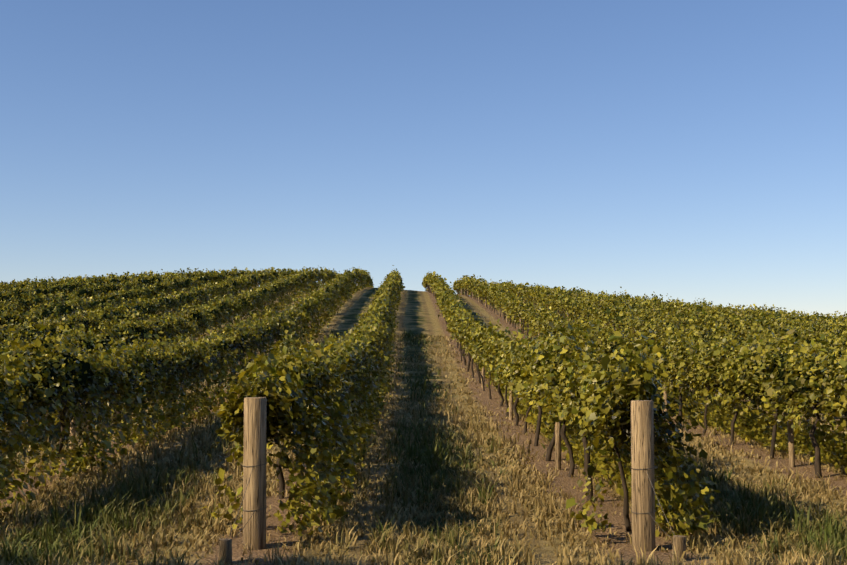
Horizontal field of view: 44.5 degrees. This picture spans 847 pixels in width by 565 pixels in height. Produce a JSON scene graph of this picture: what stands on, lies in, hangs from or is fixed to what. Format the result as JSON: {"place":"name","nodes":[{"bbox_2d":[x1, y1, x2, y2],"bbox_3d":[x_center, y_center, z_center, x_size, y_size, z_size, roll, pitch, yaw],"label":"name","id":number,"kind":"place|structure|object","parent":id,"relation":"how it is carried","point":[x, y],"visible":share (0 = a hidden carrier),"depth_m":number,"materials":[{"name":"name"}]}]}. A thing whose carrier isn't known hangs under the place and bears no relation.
{"place":"outdoors","nodes":[
{"label":"outdoors","id":0,"kind":"place"},
{"bbox_2d":[0,270,844,333],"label":"vine canopy","id":1,"kind":"object","parent":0,"point":[186,283],"visible":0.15,"depth_m":55.47,"materials":[{"name":"green plant"}]},
{"bbox_2d":[0,287,846,564],"bbox_3d":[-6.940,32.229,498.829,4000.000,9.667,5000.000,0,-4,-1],"label":"ground","id":2,"kind":"structure","parent":0,"point":[417,312],"depth_m":13.58,"materials":[{"name":"brown soil"}]},
{"bbox_2d":[6,272,807,469],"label":"trellis posts","id":3,"kind":"object","parent":2,"relation":"on","point":[791,449],"visible":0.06,"depth_m":14.64,"materials":[{"name":"brown wood"}]},
{"bbox_2d":[0,265,846,536],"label":"vine","id":4,"kind":"object","parent":2,"relation":"on","point":[334,406],"depth_m":16.29,"materials":[{"name":"green plant"}]},
{"bbox_2d":[0,329,846,564],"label":"grass tufts","id":5,"kind":"object","parent":2,"relation":"on","point":[106,516],"visible":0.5,"depth_m":11.14,"materials":[{"name":"green plant"}]},
{"bbox_2d":[218,397,685,564],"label":"wooden end posts","id":6,"kind":"object","parent":2,"relation":"on","point":[642,457],"visible":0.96,"depth_m":8.97,"materials":[{"name":"brown wood"}]},
{"bbox_2d":[33,288,756,537],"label":"trellis wires","id":7,"kind":"object","parent":6,"relation":"attached to","point":[267,506],"visible":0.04,"depth_m":8.92,"materials":[{"name":"grey metal"}]},
{"bbox_2d":[0,0,846,317],"label":"sky","id":8,"kind":"structure","parent":0,"point":[687,150],"materials":[{"name":"blue"}]}
]}

